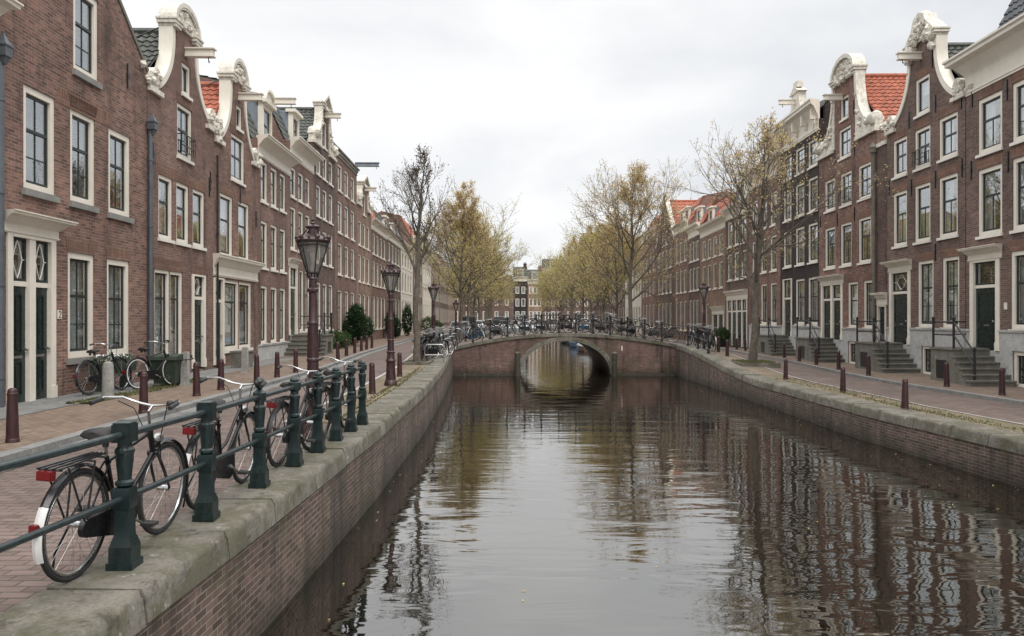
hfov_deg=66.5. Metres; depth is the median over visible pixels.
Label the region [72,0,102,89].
window
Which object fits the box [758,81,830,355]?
canal house
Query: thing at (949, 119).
window
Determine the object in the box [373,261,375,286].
window
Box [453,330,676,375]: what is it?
stone bridge
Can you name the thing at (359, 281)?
window
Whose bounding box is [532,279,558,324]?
street tree
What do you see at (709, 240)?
window
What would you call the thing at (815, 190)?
window
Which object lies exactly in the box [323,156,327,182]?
window
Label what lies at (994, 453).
quay wall
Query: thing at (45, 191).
window
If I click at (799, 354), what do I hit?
bollard
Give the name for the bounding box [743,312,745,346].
door
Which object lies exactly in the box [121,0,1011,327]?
sky
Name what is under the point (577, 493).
water
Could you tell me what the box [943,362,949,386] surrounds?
bollard
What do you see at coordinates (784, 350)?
bollard
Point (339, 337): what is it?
garden plant
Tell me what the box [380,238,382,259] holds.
window
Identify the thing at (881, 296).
entry passage
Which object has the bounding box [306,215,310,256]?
window
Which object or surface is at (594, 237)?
street tree
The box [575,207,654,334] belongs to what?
street tree
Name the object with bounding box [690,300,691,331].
window
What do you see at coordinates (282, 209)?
window
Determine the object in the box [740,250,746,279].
window
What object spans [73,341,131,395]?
bicycle
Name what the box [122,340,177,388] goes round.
bicycle
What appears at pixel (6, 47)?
canal house
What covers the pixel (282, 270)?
window
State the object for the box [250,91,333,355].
canal house
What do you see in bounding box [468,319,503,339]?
parked bicycle
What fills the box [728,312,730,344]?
door
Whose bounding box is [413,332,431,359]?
parked bicycle
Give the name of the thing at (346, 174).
window
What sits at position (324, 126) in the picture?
window
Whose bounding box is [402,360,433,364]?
kerb
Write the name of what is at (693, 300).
window
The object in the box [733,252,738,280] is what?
window
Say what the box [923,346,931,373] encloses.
window
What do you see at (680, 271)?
window
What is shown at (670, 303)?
window
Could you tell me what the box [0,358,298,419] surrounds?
slab path
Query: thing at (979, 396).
kerb
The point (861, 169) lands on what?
window
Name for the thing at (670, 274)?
window
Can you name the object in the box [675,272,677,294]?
window
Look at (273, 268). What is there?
window
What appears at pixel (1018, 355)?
window
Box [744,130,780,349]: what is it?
canal house
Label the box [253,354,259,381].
bollard
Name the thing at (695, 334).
parked bicycle
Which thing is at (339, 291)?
window
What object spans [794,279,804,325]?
window
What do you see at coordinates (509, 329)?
parked bicycle
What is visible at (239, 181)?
window
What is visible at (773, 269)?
window
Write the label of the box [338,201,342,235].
window
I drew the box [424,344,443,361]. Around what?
bicycle rack
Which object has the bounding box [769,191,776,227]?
window
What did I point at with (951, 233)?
window
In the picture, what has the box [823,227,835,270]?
window
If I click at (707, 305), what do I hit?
window
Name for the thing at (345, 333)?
garden plant
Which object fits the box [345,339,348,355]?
bollard
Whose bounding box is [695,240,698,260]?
window
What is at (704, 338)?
parked bicycle
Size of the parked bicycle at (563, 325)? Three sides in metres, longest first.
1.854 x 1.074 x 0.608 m
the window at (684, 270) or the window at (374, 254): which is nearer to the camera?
the window at (374, 254)
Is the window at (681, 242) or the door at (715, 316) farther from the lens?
the window at (681, 242)
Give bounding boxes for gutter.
[0,331,448,472]
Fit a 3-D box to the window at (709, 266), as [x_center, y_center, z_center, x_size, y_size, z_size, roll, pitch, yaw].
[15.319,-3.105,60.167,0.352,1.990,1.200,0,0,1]
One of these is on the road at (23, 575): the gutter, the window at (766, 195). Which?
the gutter
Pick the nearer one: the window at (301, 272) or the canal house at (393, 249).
the window at (301, 272)
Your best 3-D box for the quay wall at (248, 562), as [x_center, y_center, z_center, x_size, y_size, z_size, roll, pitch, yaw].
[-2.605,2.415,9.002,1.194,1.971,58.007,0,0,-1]
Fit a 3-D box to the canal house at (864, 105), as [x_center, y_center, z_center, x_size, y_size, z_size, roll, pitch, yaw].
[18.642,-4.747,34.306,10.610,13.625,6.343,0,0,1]
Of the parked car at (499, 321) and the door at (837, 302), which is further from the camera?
the parked car at (499, 321)
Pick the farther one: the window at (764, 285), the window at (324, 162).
the window at (764, 285)
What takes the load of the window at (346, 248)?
in the canal house at (347, 169)
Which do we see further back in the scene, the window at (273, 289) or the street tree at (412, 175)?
the window at (273, 289)
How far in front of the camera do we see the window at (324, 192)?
41.28 m
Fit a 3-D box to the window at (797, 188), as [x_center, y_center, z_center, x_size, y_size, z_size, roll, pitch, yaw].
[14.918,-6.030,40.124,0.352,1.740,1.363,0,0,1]
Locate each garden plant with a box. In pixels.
[326,329,349,348]
[341,330,351,345]
[419,316,442,332]
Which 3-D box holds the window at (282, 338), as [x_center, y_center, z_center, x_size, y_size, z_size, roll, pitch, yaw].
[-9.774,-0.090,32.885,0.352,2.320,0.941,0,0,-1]
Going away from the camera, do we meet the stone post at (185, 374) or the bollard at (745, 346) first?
the stone post at (185, 374)
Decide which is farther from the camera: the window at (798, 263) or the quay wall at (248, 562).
the window at (798, 263)
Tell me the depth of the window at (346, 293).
47.33 m
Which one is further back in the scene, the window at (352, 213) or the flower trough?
the window at (352, 213)
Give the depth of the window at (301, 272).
36.34 m
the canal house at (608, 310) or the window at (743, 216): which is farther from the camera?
the canal house at (608, 310)
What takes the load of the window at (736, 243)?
in the canal house at (736, 292)
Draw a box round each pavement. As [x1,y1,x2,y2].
[0,327,448,451]
[574,326,1023,399]
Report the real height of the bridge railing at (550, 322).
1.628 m
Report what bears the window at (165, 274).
in the canal house at (173, 49)
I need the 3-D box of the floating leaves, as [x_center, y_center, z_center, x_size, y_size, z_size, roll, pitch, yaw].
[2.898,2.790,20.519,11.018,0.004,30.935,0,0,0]
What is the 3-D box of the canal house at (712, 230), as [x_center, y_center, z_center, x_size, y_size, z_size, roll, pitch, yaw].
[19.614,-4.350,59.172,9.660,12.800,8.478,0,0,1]
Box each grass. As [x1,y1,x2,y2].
[65,377,208,403]
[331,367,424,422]
[732,359,774,362]
[777,378,1023,433]
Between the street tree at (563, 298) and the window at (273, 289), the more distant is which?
the street tree at (563, 298)
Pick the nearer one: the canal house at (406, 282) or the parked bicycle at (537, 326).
the parked bicycle at (537, 326)
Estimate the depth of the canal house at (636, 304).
100.77 m
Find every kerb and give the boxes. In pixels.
[0,330,448,461]
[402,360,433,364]
[596,330,1023,405]
[731,361,780,367]
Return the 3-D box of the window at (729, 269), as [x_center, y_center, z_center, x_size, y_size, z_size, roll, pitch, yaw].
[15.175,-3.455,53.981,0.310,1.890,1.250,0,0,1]
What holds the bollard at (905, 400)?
on the quay strip at (766, 372)
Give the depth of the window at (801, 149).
40.53 m
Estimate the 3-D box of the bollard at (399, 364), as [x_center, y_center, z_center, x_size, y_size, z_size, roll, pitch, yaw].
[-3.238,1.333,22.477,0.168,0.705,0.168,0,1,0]
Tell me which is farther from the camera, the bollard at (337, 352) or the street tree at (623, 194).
the street tree at (623, 194)
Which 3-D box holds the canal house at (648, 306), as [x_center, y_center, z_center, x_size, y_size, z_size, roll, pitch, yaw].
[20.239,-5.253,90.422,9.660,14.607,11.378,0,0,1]
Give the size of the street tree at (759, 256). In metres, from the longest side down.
9.931 x 8.865 x 6.318 m
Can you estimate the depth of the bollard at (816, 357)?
32.16 m
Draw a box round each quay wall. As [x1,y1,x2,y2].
[0,347,452,635]
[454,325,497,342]
[676,345,1023,488]
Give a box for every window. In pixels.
[21,84,60,202]
[66,252,98,364]
[69,108,99,213]
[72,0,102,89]
[107,128,133,223]
[107,259,133,360]
[155,269,168,353]
[158,174,174,243]
[170,271,181,353]
[176,103,195,165]
[176,182,191,247]
[181,63,192,101]
[192,189,206,250]
[220,193,231,255]
[225,280,240,352]
[231,133,245,187]
[236,105,243,133]
[238,201,247,258]
[239,282,252,349]
[261,162,268,205]
[261,220,268,270]
[261,285,268,345]
[270,167,278,210]
[270,225,278,272]
[271,287,278,344]
[280,173,286,214]
[280,228,286,273]
[280,288,286,342]
[290,168,296,200]
[290,207,296,251]
[298,172,304,204]
[298,211,302,252]
[299,270,304,332]
[305,178,310,208]
[305,271,308,332]
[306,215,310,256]
[316,150,321,177]
[316,185,321,218]
[316,231,319,263]
[317,282,321,331]
[323,122,327,151]
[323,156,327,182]
[323,190,327,222]
[323,232,327,266]
[323,284,327,330]
[329,162,333,187]
[329,194,333,225]
[329,235,333,268]
[329,285,333,330]
[338,164,342,193]
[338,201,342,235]
[338,243,342,276]
[338,290,340,331]
[345,171,349,199]
[345,206,349,238]
[345,246,349,277]
[345,291,347,319]
[351,177,354,203]
[351,210,354,241]
[351,249,354,279]
[351,292,353,316]
[358,221,361,246]
[358,254,361,282]
[363,194,365,217]
[363,224,365,249]
[363,256,365,283]
[363,294,364,313]
[367,227,369,251]
[367,258,369,284]
[367,295,368,324]
[373,234,375,255]
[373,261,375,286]
[373,296,375,329]
[376,236,379,257]
[376,262,379,287]
[376,297,379,329]
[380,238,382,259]
[380,264,382,288]
[380,297,382,329]
[383,240,385,260]
[383,298,384,328]
[388,243,389,261]
[649,305,650,326]
[658,304,659,325]
[662,303,663,325]
[665,275,667,293]
[665,303,667,327]
[669,274,671,293]
[670,303,671,326]
[675,244,677,264]
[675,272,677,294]
[676,302,677,330]
[679,242,681,263]
[679,271,681,293]
[679,302,681,330]
[683,241,686,261]
[683,270,686,292]
[683,301,686,331]
[689,243,691,263]
[689,269,691,291]
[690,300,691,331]
[692,242,694,262]
[692,268,694,291]
[693,300,694,328]
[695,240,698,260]
[695,267,698,290]
[697,300,698,325]
[701,241,705,261]
[701,266,704,291]
[706,304,708,327]
[707,238,710,259]
[708,265,710,290]
[712,236,716,257]
[712,263,716,289]
[718,233,722,255]
[718,261,722,288]
[727,223,731,248]
[727,254,731,281]
[733,220,738,246]
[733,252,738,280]
[740,216,745,244]
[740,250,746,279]
[752,201,756,233]
[753,242,755,275]
[760,239,766,274]
[760,284,766,325]
[763,195,766,229]
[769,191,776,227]
[769,235,776,272]
[769,283,776,325]
[782,189,790,223]
[782,232,791,268]
[784,154,791,182]
[794,146,803,176]
[794,227,804,266]
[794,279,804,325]
[795,183,804,218]
[807,137,817,170]
[807,175,817,214]
[807,222,817,264]
[807,277,817,325]
[823,178,835,213]
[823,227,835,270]
[837,125,850,161]
[838,170,851,208]
[839,95,848,123]
[839,222,851,267]
[846,282,857,329]
[849,341,854,363]
[857,162,871,202]
[857,216,871,264]
[863,280,871,329]
[891,136,907,180]
[891,190,907,248]
[912,125,930,172]
[912,182,930,244]
[913,73,929,119]
[915,260,932,329]
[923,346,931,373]
[936,111,957,163]
[936,172,957,240]
[940,256,959,330]
[975,90,1002,158]
[975,163,1002,239]
[1008,250,1023,331]
[1009,79,1023,146]
[1009,156,1023,233]
[1014,351,1023,386]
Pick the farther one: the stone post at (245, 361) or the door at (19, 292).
the stone post at (245, 361)
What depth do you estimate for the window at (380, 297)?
61.29 m
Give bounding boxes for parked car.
[449,321,471,336]
[463,316,477,331]
[494,317,510,324]
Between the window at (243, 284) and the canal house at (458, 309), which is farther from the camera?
the canal house at (458, 309)
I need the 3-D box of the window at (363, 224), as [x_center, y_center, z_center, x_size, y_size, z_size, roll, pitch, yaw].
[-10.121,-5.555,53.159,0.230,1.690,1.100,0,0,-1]
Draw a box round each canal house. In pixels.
[0,0,23,407]
[0,0,158,405]
[133,3,222,372]
[199,74,302,359]
[200,58,265,367]
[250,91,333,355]
[278,95,341,343]
[333,142,379,331]
[357,175,376,342]
[370,200,389,339]
[373,210,404,329]
[378,211,425,332]
[394,229,416,334]
[420,234,440,326]
[422,254,433,330]
[440,264,447,326]
[441,260,454,325]
[455,278,459,320]
[463,291,489,324]
[491,276,512,324]
[513,262,527,324]
[527,266,541,324]
[541,256,563,324]
[564,282,589,324]
[591,257,605,325]
[600,292,611,328]
[612,238,640,331]
[625,242,640,333]
[641,214,660,335]
[644,193,696,337]
[670,190,729,339]
[684,198,723,341]
[695,193,734,341]
[719,181,748,348]
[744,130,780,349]
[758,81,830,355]
[795,53,906,363]
[854,10,974,373]
[929,0,1023,386]
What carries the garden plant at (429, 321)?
on the pavement at (35, 427)
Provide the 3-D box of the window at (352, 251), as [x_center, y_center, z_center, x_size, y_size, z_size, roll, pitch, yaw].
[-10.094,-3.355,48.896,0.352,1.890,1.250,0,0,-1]
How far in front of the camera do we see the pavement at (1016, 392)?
25.35 m
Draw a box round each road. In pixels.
[0,325,495,613]
[450,331,684,346]
[549,325,1023,424]
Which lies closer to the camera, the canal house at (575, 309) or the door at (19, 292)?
the door at (19, 292)
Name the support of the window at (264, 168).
in the canal house at (280, 160)
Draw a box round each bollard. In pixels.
[5,388,19,442]
[138,372,148,413]
[192,362,200,395]
[217,358,224,389]
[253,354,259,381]
[274,351,279,377]
[293,349,298,372]
[336,342,339,359]
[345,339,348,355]
[353,338,356,352]
[360,336,362,350]
[365,336,367,349]
[369,362,375,393]
[397,352,402,376]
[420,344,422,359]
[717,336,719,351]
[725,340,728,355]
[744,339,746,350]
[783,344,785,357]
[783,359,787,379]
[797,346,800,361]
[814,348,818,364]
[836,351,840,369]
[840,367,845,391]
[866,355,870,375]
[901,378,908,409]
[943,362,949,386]
[998,368,1005,395]
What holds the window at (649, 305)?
in the canal house at (648, 306)
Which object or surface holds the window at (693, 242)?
in the canal house at (693, 290)
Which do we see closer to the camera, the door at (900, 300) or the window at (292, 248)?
the door at (900, 300)
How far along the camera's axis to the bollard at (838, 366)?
29.28 m
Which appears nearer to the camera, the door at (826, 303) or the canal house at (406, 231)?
the door at (826, 303)
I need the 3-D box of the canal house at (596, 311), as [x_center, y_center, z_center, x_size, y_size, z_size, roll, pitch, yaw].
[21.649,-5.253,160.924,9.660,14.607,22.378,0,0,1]
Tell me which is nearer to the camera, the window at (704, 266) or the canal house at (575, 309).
the window at (704, 266)
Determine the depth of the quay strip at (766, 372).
19.74 m
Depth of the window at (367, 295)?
55.12 m
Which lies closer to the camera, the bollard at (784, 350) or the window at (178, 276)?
the window at (178, 276)
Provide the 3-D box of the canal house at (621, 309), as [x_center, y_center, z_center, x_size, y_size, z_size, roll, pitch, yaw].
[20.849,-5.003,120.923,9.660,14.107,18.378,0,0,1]
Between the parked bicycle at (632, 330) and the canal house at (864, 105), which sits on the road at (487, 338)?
the parked bicycle at (632, 330)
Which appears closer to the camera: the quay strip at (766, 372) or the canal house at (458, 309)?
the quay strip at (766, 372)
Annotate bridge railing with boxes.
[455,313,709,352]
[465,314,636,340]
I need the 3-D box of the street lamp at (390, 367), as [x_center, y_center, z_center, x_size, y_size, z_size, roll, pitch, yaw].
[-3.029,0.106,19.500,0.515,3.160,0.500,0,0,0]
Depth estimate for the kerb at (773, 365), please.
29.65 m
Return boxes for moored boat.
[568,341,577,346]
[576,343,587,351]
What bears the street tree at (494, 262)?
on the ground
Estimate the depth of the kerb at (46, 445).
13.01 m
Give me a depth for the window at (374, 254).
57.72 m
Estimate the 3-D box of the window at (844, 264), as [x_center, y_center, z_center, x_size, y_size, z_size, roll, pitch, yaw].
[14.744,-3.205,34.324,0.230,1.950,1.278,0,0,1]
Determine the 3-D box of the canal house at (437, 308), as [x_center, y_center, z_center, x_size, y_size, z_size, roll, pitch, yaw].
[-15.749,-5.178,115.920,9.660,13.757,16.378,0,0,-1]
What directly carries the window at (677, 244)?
in the canal house at (681, 306)
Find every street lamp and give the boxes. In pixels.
[295,217,330,438]
[380,259,400,385]
[428,280,438,333]
[453,299,458,340]
[698,281,708,347]
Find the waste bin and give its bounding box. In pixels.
[148,354,193,385]
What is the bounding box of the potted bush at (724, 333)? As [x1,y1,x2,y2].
[714,327,730,346]
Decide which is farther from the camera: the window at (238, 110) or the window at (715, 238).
the window at (715, 238)
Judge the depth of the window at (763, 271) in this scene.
46.56 m
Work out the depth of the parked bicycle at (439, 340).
32.09 m
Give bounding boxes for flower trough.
[88,353,136,391]
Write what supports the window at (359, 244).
in the canal house at (365, 207)
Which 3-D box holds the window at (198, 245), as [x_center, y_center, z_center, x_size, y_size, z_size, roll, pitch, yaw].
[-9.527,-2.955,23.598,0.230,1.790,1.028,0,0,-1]
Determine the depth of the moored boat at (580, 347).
65.10 m
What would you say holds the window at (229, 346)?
in the canal house at (237, 266)
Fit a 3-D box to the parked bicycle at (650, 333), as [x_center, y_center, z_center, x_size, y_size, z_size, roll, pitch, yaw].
[6.752,0.551,38.758,1.854,1.074,0.608,0,-4,15]
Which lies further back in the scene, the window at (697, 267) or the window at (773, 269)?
the window at (697, 267)
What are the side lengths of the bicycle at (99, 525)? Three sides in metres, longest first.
1.887 x 1.087 x 0.614 m
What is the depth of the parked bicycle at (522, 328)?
38.60 m
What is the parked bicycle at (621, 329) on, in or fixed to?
on the road at (487, 338)
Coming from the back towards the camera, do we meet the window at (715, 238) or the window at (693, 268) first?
the window at (693, 268)
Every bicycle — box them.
[28,396,188,582]
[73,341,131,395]
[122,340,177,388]
[179,377,266,509]
[266,365,328,466]
[311,357,361,437]
[411,331,439,358]
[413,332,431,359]
[420,330,438,357]
[422,331,448,358]
[424,329,448,355]
[424,330,454,356]
[435,328,457,352]
[436,326,459,348]
[451,322,484,341]
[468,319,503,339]
[483,316,515,337]
[498,314,531,335]
[512,313,547,334]
[528,312,560,333]
[544,311,574,332]
[556,311,591,332]
[572,312,600,332]
[587,313,620,333]
[600,314,634,334]
[618,315,650,336]
[629,318,666,339]
[645,320,680,341]
[684,324,701,346]
[690,324,705,346]
[699,326,710,349]
[704,325,713,347]
[704,327,717,350]
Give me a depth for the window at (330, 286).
42.75 m
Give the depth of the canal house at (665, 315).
79.22 m
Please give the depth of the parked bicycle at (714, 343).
34.36 m
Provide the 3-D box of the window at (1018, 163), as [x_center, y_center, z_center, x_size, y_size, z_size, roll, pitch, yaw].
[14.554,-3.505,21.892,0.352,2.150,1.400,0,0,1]
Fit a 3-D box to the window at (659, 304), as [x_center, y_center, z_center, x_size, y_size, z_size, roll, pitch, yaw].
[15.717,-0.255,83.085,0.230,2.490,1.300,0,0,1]
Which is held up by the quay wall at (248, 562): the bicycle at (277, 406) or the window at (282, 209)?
the bicycle at (277, 406)
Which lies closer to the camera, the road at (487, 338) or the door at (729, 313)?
the road at (487, 338)
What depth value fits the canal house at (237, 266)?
26.94 m
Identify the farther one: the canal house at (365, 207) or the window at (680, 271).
the window at (680, 271)
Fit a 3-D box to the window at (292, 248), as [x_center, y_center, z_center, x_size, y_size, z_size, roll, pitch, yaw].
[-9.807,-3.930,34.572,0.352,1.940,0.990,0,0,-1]
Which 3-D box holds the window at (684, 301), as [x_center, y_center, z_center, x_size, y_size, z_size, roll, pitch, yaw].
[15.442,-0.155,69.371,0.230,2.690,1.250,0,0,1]
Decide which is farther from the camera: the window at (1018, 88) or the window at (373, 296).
the window at (373, 296)
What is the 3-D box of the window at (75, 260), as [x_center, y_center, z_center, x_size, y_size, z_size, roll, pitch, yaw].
[-9.449,-0.210,16.932,0.362,2.380,1.202,0,0,-1]
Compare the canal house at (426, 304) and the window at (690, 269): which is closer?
the window at (690, 269)
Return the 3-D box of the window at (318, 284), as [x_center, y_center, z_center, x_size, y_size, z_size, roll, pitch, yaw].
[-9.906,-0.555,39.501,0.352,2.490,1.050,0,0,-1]
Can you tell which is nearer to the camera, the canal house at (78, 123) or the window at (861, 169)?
the canal house at (78, 123)
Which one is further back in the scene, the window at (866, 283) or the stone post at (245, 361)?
the window at (866, 283)
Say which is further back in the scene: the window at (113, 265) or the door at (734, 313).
the door at (734, 313)
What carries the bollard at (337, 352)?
on the kerb at (46, 445)
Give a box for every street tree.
[372,145,454,361]
[400,194,539,337]
[413,179,511,339]
[435,232,503,334]
[443,238,526,331]
[463,271,515,320]
[470,258,520,326]
[480,240,513,329]
[525,249,587,329]
[532,265,588,310]
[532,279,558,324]
[537,212,655,332]
[537,240,620,330]
[540,258,588,321]
[544,235,585,330]
[553,225,620,331]
[567,156,696,336]
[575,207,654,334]
[658,107,899,361]
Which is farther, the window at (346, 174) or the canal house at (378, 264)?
the canal house at (378, 264)
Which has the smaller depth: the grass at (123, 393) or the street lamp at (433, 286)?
the grass at (123, 393)
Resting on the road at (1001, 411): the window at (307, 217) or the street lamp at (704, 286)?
the street lamp at (704, 286)
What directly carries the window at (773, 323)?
in the canal house at (770, 292)
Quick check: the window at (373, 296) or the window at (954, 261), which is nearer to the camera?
the window at (954, 261)
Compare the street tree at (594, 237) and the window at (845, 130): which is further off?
the street tree at (594, 237)
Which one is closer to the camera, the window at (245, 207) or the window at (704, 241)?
the window at (245, 207)
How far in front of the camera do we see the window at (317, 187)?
39.72 m
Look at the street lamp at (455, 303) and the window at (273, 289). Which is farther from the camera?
the street lamp at (455, 303)
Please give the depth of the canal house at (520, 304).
196.00 m
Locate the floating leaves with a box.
[328,400,1017,619]
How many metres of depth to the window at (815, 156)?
38.69 m
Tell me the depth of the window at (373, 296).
57.72 m
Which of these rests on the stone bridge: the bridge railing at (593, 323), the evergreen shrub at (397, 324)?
the bridge railing at (593, 323)
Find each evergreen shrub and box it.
[342,302,375,344]
[383,311,401,337]
[401,303,412,335]
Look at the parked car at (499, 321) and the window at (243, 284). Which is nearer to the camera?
the window at (243, 284)
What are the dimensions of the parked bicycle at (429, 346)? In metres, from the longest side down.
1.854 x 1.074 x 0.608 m
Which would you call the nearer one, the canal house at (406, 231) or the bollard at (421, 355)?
the bollard at (421, 355)
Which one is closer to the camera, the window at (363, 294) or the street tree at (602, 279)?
the window at (363, 294)
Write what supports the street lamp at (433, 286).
on the quay strip at (380, 381)
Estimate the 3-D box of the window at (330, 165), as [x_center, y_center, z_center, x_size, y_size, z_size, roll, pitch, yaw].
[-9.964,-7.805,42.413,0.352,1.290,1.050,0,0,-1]
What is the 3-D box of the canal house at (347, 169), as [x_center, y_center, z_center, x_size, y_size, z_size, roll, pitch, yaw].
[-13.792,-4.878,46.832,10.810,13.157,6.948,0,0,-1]
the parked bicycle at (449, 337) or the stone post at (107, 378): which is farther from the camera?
the parked bicycle at (449, 337)
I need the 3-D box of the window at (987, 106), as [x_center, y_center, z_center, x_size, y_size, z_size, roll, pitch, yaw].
[14.589,-5.855,23.643,0.352,1.790,1.337,0,0,1]
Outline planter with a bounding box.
[229,350,253,367]
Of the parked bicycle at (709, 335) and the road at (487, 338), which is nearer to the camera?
the parked bicycle at (709, 335)
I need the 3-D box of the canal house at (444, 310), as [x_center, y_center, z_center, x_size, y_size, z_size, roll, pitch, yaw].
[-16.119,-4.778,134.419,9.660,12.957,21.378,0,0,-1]
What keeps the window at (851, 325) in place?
in the canal house at (864, 105)
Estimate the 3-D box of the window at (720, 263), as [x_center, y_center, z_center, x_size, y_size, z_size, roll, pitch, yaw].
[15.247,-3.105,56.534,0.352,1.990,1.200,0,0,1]
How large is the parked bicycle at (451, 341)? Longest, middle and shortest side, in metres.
1.854 x 1.074 x 0.608 m
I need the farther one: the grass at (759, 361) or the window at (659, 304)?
the window at (659, 304)
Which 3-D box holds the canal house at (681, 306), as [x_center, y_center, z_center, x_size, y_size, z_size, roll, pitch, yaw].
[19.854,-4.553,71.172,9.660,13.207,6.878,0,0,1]
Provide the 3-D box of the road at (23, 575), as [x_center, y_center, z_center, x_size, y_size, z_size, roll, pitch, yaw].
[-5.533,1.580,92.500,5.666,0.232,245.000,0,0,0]
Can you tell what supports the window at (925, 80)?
in the canal house at (925, 134)
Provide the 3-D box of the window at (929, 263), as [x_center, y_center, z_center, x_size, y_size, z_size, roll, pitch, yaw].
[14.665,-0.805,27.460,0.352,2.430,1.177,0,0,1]
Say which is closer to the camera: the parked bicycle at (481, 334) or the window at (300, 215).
the window at (300, 215)
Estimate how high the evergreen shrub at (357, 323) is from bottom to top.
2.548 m
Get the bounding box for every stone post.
[101,361,114,396]
[179,352,190,385]
[241,347,249,373]
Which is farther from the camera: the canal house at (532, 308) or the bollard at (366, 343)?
the canal house at (532, 308)
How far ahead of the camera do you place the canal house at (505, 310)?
196.00 m
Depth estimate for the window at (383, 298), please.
62.93 m
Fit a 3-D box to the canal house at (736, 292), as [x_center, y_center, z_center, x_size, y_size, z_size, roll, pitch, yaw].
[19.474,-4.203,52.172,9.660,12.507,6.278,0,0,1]
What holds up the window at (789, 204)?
in the canal house at (799, 286)
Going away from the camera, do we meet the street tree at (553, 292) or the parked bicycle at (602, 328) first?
the parked bicycle at (602, 328)
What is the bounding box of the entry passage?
[869,139,887,340]
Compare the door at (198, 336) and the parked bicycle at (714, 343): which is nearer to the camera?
the door at (198, 336)
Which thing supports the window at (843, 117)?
in the canal house at (864, 105)
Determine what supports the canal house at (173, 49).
on the ground
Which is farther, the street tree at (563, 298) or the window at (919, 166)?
the street tree at (563, 298)
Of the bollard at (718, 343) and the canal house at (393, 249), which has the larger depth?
the canal house at (393, 249)
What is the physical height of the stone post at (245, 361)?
0.790 m
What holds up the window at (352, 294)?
in the canal house at (347, 169)
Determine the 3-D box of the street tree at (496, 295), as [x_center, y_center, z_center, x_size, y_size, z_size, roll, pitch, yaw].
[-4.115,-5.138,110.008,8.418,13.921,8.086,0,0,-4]
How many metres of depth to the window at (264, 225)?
30.57 m
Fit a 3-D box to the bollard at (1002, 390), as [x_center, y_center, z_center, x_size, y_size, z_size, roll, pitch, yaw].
[12.461,1.613,19.849,0.168,0.705,0.168,-1,0,0]
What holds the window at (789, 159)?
in the canal house at (799, 286)
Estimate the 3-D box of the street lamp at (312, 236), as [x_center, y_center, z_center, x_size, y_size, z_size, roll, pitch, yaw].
[-2.779,0.140,10.900,0.507,3.113,0.492,0,0,0]
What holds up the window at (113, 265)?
in the canal house at (78, 123)
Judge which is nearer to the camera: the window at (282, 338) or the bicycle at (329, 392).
the bicycle at (329, 392)
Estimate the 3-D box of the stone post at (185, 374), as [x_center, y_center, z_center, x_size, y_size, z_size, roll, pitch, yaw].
[-7.850,1.225,18.750,0.204,0.830,0.204,0,0,-4]
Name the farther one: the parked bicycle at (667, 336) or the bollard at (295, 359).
the parked bicycle at (667, 336)
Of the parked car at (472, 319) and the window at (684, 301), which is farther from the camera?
the parked car at (472, 319)
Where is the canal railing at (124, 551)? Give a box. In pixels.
[0,361,368,570]
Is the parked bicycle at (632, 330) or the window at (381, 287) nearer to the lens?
the parked bicycle at (632, 330)
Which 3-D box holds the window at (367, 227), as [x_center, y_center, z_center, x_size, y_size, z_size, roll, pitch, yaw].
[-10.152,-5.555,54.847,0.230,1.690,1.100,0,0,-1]
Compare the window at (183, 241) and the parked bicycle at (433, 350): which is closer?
the window at (183, 241)
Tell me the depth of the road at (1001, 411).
20.87 m
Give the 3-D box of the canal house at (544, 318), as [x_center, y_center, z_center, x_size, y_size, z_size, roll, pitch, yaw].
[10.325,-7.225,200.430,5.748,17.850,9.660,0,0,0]
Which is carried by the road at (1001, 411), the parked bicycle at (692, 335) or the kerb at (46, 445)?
the parked bicycle at (692, 335)
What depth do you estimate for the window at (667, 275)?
78.68 m
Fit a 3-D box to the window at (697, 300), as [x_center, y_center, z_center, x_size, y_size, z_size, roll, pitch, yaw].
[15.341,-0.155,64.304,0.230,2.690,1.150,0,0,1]
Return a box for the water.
[261,328,1023,635]
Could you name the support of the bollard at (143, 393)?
on the pavement at (35, 427)
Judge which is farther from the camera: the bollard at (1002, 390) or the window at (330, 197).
the window at (330, 197)
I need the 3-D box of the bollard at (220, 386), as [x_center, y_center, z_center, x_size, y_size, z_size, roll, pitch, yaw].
[-6.545,1.262,17.554,0.168,0.705,0.168,0,0,0]
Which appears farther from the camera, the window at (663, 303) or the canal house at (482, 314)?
the canal house at (482, 314)
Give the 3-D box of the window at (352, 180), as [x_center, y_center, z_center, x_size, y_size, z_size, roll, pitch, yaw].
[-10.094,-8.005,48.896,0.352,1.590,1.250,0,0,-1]
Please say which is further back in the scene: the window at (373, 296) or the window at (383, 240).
the window at (383, 240)
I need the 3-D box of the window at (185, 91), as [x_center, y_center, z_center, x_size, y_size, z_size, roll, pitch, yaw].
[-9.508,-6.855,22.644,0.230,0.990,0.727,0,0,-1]
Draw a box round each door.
[14,286,28,402]
[36,288,49,399]
[195,300,202,366]
[216,303,222,358]
[291,289,295,333]
[714,315,716,341]
[719,315,722,328]
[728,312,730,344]
[733,312,735,345]
[738,312,740,346]
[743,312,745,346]
[785,299,790,335]
[824,301,829,337]
[834,300,839,339]
[880,308,884,340]
[894,294,906,343]
[976,287,994,349]
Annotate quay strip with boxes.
[323,353,433,421]
[703,348,1023,432]

